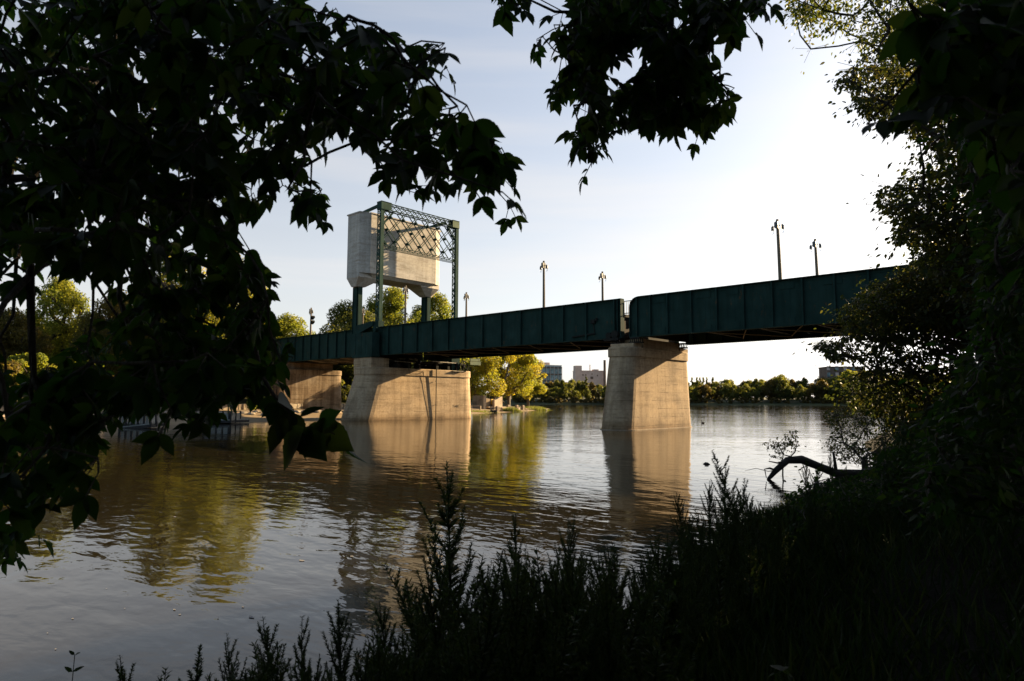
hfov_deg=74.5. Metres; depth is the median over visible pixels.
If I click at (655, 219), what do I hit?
sky
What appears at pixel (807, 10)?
cottonwood tree
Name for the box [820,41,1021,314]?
ash tree
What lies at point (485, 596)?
tall weed
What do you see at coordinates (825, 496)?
dense shrub
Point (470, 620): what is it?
tall weed
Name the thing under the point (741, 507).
tall weed
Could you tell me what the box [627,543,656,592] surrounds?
tall weed
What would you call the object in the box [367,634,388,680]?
tall weed
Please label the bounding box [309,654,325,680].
tall weed
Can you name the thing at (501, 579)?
tall weed
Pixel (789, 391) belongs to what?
tree
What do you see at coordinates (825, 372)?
apartment block
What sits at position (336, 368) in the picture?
broadleaf tree
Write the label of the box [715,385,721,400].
tree
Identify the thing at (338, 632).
tall weed
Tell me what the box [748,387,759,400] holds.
tree
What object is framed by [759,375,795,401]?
tree
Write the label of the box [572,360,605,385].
factory building
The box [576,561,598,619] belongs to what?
tall weed
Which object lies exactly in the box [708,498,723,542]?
tall weed
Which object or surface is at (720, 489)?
tall weed
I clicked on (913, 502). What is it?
tall weed
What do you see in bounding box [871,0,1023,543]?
dense tree
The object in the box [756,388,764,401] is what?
tree
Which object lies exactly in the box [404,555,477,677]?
tall weed
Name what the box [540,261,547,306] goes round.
lamp post
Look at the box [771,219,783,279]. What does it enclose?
lamp post
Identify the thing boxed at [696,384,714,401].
tree
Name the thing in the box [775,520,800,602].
tall weed
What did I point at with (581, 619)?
tall weed
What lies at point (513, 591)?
tall weed
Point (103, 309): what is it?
broadleaf tree
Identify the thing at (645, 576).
tall weed
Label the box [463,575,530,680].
tall weed
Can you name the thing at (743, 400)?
shrub
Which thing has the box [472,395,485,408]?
carved wall
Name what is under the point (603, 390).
tree
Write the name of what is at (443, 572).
tall weed
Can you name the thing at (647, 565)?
tall weed
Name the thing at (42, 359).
bush
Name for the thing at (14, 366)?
bush
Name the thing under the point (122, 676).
tall weed
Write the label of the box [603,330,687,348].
bridge bearing
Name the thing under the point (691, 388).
tree
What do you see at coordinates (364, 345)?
tower housing
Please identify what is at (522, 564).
tall weed
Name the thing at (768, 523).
tall weed
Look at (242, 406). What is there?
stone wall
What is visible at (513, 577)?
tall weed
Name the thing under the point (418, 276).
counterweight tower
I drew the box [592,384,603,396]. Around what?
tree
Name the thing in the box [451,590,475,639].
tall weed
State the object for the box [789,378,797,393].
tree
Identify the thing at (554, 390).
tree
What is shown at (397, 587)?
tall weed
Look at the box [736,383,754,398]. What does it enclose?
tree
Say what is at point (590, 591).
tall weed
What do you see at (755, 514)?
tall weed
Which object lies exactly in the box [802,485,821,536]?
tall weed
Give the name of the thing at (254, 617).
foam flecks
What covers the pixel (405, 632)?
tall weed
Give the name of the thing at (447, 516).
tall weed
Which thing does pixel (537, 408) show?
grass tuft
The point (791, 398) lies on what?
tree
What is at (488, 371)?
broadleaf tree
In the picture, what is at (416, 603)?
tall weed
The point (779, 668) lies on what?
maple sapling
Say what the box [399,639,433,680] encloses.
tall weed
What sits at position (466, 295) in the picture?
lamp post
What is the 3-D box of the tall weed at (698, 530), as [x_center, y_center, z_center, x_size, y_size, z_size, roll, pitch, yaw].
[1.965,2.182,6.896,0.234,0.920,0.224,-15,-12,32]
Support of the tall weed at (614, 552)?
on the bank at (996, 607)
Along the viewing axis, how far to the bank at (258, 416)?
70.93 m
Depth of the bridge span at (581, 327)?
59.65 m
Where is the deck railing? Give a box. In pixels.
[624,300,630,314]
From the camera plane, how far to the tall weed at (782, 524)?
7.18 m
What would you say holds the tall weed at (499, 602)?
on the bank at (996, 607)
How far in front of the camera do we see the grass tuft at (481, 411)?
112.96 m
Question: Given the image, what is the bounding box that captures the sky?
[0,0,980,397]
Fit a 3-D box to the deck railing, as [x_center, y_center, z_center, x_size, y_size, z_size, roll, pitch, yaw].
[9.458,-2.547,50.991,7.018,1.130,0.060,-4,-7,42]
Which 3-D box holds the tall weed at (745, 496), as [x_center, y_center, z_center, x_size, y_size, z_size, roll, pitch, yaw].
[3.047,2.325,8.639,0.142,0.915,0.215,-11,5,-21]
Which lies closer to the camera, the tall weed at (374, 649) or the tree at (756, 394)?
the tall weed at (374, 649)
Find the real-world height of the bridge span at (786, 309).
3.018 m
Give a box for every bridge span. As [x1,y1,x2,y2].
[268,330,423,365]
[363,298,680,359]
[629,264,960,344]
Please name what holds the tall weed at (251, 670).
on the bank at (996, 607)
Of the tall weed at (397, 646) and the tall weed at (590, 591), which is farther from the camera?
the tall weed at (590, 591)
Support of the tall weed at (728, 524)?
on the bank at (996, 607)
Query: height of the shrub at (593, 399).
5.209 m
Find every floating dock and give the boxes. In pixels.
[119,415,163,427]
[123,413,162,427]
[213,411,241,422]
[222,411,248,421]
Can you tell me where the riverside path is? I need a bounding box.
[3,409,343,416]
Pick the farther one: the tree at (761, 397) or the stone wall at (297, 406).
the tree at (761, 397)
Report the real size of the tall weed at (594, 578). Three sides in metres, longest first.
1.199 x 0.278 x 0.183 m
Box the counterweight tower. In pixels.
[347,205,445,333]
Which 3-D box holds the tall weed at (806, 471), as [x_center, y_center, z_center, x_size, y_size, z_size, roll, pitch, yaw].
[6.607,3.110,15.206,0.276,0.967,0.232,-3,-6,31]
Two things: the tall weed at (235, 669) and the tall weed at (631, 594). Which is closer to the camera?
the tall weed at (235, 669)
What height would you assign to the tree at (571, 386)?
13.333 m
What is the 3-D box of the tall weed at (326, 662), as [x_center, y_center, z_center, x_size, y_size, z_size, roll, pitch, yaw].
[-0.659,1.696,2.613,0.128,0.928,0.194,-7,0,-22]
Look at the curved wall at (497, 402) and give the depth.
130.75 m
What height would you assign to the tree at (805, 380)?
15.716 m
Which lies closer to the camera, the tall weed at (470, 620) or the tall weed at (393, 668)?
the tall weed at (393, 668)
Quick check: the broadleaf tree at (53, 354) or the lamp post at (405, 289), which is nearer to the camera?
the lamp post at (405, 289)
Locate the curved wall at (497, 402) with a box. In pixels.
[492,396,501,409]
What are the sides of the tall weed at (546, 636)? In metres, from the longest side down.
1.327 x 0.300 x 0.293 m
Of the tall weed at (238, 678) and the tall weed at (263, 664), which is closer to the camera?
the tall weed at (238, 678)
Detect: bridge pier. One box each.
[270,362,341,409]
[341,357,470,420]
[600,339,691,430]
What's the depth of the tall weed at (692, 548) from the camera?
5.39 m
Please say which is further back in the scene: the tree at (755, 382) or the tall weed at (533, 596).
the tree at (755, 382)
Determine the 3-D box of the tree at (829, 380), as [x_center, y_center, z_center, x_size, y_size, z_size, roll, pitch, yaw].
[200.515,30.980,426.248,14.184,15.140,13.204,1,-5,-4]
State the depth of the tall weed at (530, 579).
2.83 m
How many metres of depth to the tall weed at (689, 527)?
6.67 m
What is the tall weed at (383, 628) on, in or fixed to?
on the bank at (996, 607)
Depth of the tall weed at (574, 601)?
2.39 m
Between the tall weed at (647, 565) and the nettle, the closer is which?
the nettle
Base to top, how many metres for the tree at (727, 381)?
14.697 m
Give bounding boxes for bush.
[0,359,21,385]
[2,352,55,380]
[341,385,350,402]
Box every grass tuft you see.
[471,410,489,412]
[500,406,521,411]
[513,406,547,409]
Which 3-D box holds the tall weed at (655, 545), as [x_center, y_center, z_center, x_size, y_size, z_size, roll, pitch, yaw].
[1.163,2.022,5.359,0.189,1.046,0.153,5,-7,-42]
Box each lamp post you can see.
[309,308,314,334]
[362,308,364,332]
[403,285,408,323]
[463,292,468,315]
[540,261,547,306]
[598,271,605,299]
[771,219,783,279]
[809,239,821,274]
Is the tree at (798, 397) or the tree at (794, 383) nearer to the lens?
the tree at (798, 397)
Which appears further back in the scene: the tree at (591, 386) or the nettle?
the tree at (591, 386)
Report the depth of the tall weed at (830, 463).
15.57 m
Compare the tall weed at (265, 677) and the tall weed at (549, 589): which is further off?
the tall weed at (549, 589)
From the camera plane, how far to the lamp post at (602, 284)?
61.65 m
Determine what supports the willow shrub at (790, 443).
in the river water
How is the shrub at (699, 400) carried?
on the bank at (765, 401)
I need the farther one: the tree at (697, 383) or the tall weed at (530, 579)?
the tree at (697, 383)
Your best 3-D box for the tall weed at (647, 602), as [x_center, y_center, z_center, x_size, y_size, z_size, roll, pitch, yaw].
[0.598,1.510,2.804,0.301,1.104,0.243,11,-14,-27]
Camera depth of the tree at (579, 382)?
444.45 m
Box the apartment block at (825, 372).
[818,366,864,398]
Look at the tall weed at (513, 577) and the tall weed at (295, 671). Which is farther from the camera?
the tall weed at (513, 577)
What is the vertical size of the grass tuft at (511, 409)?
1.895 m
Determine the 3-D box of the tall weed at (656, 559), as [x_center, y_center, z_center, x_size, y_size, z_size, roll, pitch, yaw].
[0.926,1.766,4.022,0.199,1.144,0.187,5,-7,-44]
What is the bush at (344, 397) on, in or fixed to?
on the bank at (258, 416)
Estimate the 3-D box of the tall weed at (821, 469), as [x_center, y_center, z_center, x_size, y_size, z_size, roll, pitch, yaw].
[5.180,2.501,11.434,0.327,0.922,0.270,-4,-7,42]
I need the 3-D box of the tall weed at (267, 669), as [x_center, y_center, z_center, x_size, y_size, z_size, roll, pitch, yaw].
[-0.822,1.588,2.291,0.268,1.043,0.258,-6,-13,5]
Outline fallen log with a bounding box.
[746,441,891,479]
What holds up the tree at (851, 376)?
on the bank at (765, 401)
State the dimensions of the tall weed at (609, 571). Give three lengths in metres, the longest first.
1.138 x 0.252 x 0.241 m
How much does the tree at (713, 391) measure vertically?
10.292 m
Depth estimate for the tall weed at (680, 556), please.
6.72 m
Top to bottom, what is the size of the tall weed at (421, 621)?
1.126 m
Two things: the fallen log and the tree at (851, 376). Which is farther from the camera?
the tree at (851, 376)
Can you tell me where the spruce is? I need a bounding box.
[584,376,588,388]
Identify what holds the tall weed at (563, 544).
on the bank at (996, 607)
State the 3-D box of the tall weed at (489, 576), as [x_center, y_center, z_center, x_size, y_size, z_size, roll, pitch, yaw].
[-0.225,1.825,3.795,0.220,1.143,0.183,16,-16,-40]
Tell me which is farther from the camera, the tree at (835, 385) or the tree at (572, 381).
the tree at (572, 381)
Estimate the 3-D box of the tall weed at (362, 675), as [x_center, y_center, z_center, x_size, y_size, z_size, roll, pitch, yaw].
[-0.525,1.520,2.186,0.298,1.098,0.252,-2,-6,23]
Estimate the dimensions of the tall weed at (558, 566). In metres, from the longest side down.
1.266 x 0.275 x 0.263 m
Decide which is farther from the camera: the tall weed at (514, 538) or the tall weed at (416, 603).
the tall weed at (514, 538)
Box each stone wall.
[238,404,247,409]
[293,404,300,408]
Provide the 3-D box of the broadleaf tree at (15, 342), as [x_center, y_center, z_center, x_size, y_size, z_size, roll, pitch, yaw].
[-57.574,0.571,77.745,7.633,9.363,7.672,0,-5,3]
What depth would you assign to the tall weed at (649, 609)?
3.36 m
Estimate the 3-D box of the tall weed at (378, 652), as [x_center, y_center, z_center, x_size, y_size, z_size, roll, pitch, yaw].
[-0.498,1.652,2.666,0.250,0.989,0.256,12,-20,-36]
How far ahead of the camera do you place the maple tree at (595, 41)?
2.50 m
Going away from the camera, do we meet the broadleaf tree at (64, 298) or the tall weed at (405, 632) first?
the tall weed at (405, 632)
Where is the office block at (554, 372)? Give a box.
[521,362,561,384]
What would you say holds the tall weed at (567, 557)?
on the bank at (996, 607)
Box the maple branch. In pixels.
[253,346,367,470]
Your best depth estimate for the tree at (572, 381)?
441.24 m
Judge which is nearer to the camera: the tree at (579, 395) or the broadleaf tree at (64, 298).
the broadleaf tree at (64, 298)
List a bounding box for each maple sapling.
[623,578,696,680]
[767,665,794,680]
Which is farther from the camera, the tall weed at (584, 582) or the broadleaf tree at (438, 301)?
the broadleaf tree at (438, 301)
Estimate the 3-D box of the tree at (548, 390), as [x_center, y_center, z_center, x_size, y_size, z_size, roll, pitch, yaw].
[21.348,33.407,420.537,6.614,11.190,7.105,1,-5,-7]
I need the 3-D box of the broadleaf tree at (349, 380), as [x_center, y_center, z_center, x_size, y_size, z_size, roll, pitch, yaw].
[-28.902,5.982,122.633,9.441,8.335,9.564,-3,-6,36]
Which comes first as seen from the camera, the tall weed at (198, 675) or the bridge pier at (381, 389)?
the tall weed at (198, 675)
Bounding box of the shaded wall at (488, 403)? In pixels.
[486,398,493,408]
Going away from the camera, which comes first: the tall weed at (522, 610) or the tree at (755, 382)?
the tall weed at (522, 610)
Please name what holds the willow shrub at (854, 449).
on the bank at (996, 607)
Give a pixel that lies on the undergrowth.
(748, 656)
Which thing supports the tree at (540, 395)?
on the bank at (765, 401)
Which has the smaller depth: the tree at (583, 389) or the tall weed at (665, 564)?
the tall weed at (665, 564)
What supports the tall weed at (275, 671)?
on the bank at (996, 607)
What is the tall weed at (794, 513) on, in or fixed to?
on the bank at (996, 607)
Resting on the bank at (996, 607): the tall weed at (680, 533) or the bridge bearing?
the tall weed at (680, 533)
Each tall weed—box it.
[115,655,135,680]
[158,666,181,680]
[186,644,210,680]
[206,658,240,680]
[214,655,262,680]
[217,633,246,680]
[227,672,241,680]
[242,663,260,680]
[242,667,266,680]
[246,639,272,680]
[253,616,307,680]
[260,653,271,680]
[263,640,292,680]
[284,615,324,680]
[289,659,312,680]
[299,650,314,680]
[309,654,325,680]
[321,599,371,680]
[322,669,345,680]
[324,661,334,679]
[337,642,375,680]
[355,649,368,665]
[367,632,389,677]
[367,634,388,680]
[368,623,402,680]
[371,601,401,673]
[380,640,402,680]
[381,561,447,653]
[388,639,398,680]
[390,620,409,679]
[397,650,411,679]
[398,585,494,680]
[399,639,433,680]
[401,595,439,644]
[402,582,448,635]
[403,622,434,679]
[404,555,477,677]
[405,578,444,679]
[407,629,434,678]
[416,550,519,680]
[418,459,476,644]
[421,518,479,650]
[426,553,486,675]
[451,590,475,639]
[460,597,494,680]
[463,567,497,640]
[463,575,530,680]
[468,560,493,640]
[477,578,502,637]
[479,551,539,680]
[484,553,551,679]
[489,561,571,680]
[492,564,582,673]
[501,559,530,661]
[502,513,527,589]
[502,544,600,680]
[502,557,524,599]
[506,544,533,633]
[508,547,558,665]
[508,565,539,679]
[524,550,540,603]
[539,563,600,679]
[544,545,565,630]
[546,513,584,576]
[548,553,578,608]
[549,559,618,680]
[556,545,606,680]
[558,539,573,589]
[563,551,592,633]
[575,549,589,593]
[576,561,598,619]
[584,563,626,680]
[585,576,602,664]
[586,544,627,639]
[588,547,632,678]
[594,553,626,644]
[596,551,649,680]
[596,579,666,677]
[601,543,628,607]
[607,542,617,581]
[622,546,672,678]
[623,591,694,680]
[624,575,639,667]
[626,559,649,656]
[626,564,688,680]
[626,573,672,680]
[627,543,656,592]
[635,555,646,597]
[644,550,664,630]
[649,528,663,571]
[649,539,686,680]
[670,493,695,560]
[673,522,684,583]
[673,530,684,589]
[676,515,694,588]
[680,521,708,647]
[690,509,713,585]
[700,481,716,554]
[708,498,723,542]
[711,449,741,527]
[714,475,735,554]
[715,486,748,606]
[716,493,749,596]
[723,495,740,596]
[728,478,754,575]
[734,503,763,614]
[737,491,771,584]
[741,488,753,518]
[749,499,766,547]
[757,501,775,532]
[762,503,773,559]
[774,504,788,570]
[775,505,788,560]
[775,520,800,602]
[784,501,793,539]
[790,504,799,546]
[798,458,809,492]
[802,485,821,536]
[808,461,823,492]
[827,455,835,491]
[903,462,921,547]
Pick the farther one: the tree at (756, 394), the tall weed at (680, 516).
the tree at (756, 394)
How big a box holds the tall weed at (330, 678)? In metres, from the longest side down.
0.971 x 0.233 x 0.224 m
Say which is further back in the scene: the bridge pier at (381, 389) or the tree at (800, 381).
the tree at (800, 381)
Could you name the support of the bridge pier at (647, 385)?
in the river water
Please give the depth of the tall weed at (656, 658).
2.38 m
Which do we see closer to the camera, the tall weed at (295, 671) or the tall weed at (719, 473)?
the tall weed at (295, 671)
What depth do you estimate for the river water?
11.71 m
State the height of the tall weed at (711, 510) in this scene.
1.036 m
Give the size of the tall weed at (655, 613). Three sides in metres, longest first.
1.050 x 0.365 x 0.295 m
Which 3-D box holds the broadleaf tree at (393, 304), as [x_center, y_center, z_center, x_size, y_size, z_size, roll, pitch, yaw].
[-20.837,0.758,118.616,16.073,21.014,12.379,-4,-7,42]
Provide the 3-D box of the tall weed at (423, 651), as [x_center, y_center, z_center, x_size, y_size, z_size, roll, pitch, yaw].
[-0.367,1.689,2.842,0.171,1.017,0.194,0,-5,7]
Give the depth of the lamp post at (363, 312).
86.67 m
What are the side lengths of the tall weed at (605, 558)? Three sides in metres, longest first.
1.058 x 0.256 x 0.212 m
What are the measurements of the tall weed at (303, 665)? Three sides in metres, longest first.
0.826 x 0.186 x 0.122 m
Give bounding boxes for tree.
[0,0,528,575]
[0,307,54,358]
[21,276,90,363]
[24,323,91,366]
[68,289,152,374]
[157,256,209,322]
[181,253,271,337]
[269,312,315,364]
[318,299,391,395]
[333,365,348,374]
[342,371,353,386]
[362,286,430,355]
[407,290,469,363]
[460,358,484,394]
[462,355,521,398]
[489,354,541,404]
[491,0,784,193]
[507,354,547,405]
[512,390,522,398]
[537,390,548,399]
[542,386,551,398]
[548,387,566,398]
[550,380,561,394]
[558,379,568,390]
[558,386,567,400]
[565,378,576,393]
[565,382,576,400]
[571,390,582,400]
[572,380,584,394]
[578,381,587,398]
[583,387,589,398]
[588,382,595,397]
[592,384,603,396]
[601,386,605,397]
[688,385,700,400]
[695,380,702,389]
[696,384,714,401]
[708,387,716,401]
[713,378,736,398]
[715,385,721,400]
[718,382,734,401]
[727,384,741,401]
[736,379,756,395]
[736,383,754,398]
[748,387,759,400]
[751,378,764,395]
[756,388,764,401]
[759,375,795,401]
[759,379,782,400]
[771,384,794,401]
[775,0,959,85]
[777,374,792,399]
[784,385,795,400]
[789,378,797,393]
[792,246,1020,461]
[793,384,806,402]
[796,380,812,399]
[801,377,809,387]
[806,383,820,400]
[815,380,827,395]
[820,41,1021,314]
[820,382,832,398]
[826,378,835,385]
[826,378,846,398]
[835,369,851,389]
[847,373,854,399]
[861,0,1023,308]
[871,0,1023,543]
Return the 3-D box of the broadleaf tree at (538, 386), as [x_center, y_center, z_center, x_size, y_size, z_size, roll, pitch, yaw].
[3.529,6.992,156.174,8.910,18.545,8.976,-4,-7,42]
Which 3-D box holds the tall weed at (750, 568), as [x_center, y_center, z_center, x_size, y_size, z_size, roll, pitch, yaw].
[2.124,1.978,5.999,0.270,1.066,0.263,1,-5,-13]
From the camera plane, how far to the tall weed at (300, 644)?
3.46 m
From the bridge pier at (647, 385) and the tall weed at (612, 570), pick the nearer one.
the tall weed at (612, 570)
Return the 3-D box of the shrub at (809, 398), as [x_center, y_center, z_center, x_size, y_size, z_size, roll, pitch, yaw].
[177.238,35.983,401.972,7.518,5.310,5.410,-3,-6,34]
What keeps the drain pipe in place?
attached to the bridge pier at (381, 389)
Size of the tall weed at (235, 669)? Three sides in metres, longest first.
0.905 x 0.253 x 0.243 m
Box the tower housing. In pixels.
[350,321,459,370]
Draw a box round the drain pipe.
[435,369,436,418]
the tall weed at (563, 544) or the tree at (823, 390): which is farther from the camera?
the tree at (823, 390)
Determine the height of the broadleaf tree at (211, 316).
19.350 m
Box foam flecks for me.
[47,481,541,666]
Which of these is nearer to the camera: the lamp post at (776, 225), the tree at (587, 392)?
the lamp post at (776, 225)
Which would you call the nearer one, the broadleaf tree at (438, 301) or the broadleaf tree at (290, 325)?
the broadleaf tree at (290, 325)
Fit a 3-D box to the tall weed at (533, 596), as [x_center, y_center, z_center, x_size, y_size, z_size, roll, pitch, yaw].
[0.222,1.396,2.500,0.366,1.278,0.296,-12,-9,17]
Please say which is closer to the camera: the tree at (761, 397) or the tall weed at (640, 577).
the tall weed at (640, 577)
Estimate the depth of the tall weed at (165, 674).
2.34 m
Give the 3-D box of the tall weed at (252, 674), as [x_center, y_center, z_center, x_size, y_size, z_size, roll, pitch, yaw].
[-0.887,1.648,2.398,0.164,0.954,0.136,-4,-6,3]
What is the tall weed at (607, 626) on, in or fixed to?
on the bank at (996, 607)
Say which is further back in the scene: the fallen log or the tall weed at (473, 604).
the fallen log
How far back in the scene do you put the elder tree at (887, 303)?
12.12 m
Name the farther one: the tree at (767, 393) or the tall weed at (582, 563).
the tree at (767, 393)
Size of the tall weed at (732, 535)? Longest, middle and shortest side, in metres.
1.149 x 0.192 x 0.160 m
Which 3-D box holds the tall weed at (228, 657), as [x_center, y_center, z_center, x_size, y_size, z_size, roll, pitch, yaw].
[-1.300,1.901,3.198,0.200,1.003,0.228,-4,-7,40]
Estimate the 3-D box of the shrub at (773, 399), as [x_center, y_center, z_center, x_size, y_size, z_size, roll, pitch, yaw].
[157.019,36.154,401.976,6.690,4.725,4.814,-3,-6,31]
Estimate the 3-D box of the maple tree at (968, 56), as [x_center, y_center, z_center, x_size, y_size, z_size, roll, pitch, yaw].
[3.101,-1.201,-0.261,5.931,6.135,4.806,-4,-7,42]
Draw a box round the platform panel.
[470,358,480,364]
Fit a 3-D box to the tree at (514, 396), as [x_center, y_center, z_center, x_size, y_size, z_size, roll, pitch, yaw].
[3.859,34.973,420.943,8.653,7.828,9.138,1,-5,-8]
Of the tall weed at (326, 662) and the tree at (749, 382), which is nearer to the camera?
the tall weed at (326, 662)
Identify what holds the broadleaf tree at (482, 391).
on the bank at (258, 416)
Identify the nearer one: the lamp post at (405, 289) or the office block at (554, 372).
the lamp post at (405, 289)
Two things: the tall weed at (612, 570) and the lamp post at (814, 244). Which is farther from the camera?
the lamp post at (814, 244)
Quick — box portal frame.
[374,200,459,331]
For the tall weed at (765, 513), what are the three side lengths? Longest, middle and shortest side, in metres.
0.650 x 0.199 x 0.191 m
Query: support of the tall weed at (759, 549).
on the bank at (996, 607)
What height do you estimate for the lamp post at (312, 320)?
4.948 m
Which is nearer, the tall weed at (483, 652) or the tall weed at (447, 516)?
the tall weed at (483, 652)
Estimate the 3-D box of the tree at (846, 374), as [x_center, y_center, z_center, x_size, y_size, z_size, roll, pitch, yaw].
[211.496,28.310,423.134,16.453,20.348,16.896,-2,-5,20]
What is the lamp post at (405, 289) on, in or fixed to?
on the bridge span at (581, 327)
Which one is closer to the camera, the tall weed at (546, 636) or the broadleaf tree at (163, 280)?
the tall weed at (546, 636)
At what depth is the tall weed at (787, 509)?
8.33 m
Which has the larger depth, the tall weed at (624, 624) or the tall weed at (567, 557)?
the tall weed at (567, 557)
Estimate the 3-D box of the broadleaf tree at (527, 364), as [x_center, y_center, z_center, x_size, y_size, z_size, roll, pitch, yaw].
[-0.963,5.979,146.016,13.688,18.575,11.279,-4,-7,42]
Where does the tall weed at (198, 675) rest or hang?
on the bank at (996, 607)
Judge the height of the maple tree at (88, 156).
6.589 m
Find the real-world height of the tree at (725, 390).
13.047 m
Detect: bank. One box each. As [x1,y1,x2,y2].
[4,386,547,427]
[470,397,868,404]
[751,435,1023,680]
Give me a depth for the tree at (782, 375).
436.34 m
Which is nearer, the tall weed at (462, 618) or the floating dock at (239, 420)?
the tall weed at (462, 618)
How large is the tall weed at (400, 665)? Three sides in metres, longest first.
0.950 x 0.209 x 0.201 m
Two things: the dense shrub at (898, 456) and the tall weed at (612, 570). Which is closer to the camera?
the tall weed at (612, 570)
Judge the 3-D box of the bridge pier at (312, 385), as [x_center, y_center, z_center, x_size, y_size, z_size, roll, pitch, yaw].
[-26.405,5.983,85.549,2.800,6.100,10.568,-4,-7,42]
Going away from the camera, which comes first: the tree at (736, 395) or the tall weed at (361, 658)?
the tall weed at (361, 658)
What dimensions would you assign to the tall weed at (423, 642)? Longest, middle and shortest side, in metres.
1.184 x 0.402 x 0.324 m
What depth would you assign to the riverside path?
73.00 m
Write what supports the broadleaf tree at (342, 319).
on the bank at (258, 416)
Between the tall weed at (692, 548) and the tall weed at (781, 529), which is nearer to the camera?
the tall weed at (692, 548)
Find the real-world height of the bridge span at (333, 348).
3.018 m
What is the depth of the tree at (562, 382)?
442.11 m
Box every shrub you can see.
[569,396,576,402]
[589,396,596,402]
[697,397,707,402]
[737,397,748,402]
[758,448,933,548]
[759,429,805,474]
[769,398,780,403]
[802,397,814,402]
[818,404,900,468]
[836,391,1022,520]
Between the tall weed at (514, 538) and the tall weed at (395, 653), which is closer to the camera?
the tall weed at (395, 653)
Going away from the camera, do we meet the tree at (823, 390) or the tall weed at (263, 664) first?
the tall weed at (263, 664)
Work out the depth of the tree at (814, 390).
403.50 m
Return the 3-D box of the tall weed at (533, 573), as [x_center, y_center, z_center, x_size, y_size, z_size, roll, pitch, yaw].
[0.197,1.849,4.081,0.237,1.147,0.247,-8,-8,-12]
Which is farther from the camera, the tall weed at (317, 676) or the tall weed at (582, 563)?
the tall weed at (582, 563)
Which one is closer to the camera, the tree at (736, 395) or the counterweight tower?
the counterweight tower
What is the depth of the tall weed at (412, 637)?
2.80 m
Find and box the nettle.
[65,650,83,680]
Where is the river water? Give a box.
[0,404,900,680]
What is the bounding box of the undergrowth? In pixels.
[626,469,1023,680]
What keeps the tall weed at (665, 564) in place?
on the bank at (996, 607)
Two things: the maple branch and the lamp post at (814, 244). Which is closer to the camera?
the maple branch
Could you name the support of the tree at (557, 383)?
on the bank at (765, 401)
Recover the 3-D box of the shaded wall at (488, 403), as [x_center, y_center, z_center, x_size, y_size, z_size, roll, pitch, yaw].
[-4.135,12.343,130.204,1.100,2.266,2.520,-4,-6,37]
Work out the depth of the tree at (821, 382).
408.36 m
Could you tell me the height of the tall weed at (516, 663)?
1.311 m
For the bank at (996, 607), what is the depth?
5.51 m
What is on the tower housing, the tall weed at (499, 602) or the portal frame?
the portal frame
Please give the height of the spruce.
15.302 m
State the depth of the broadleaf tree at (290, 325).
97.36 m
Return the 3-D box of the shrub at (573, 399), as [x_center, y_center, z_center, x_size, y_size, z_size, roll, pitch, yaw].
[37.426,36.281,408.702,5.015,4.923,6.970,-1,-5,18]
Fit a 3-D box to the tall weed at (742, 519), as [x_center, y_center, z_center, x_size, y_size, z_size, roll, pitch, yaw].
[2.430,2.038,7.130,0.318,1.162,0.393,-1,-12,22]
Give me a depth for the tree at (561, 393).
414.85 m
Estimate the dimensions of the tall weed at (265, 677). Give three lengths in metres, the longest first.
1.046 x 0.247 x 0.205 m
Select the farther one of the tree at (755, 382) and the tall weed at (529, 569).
the tree at (755, 382)

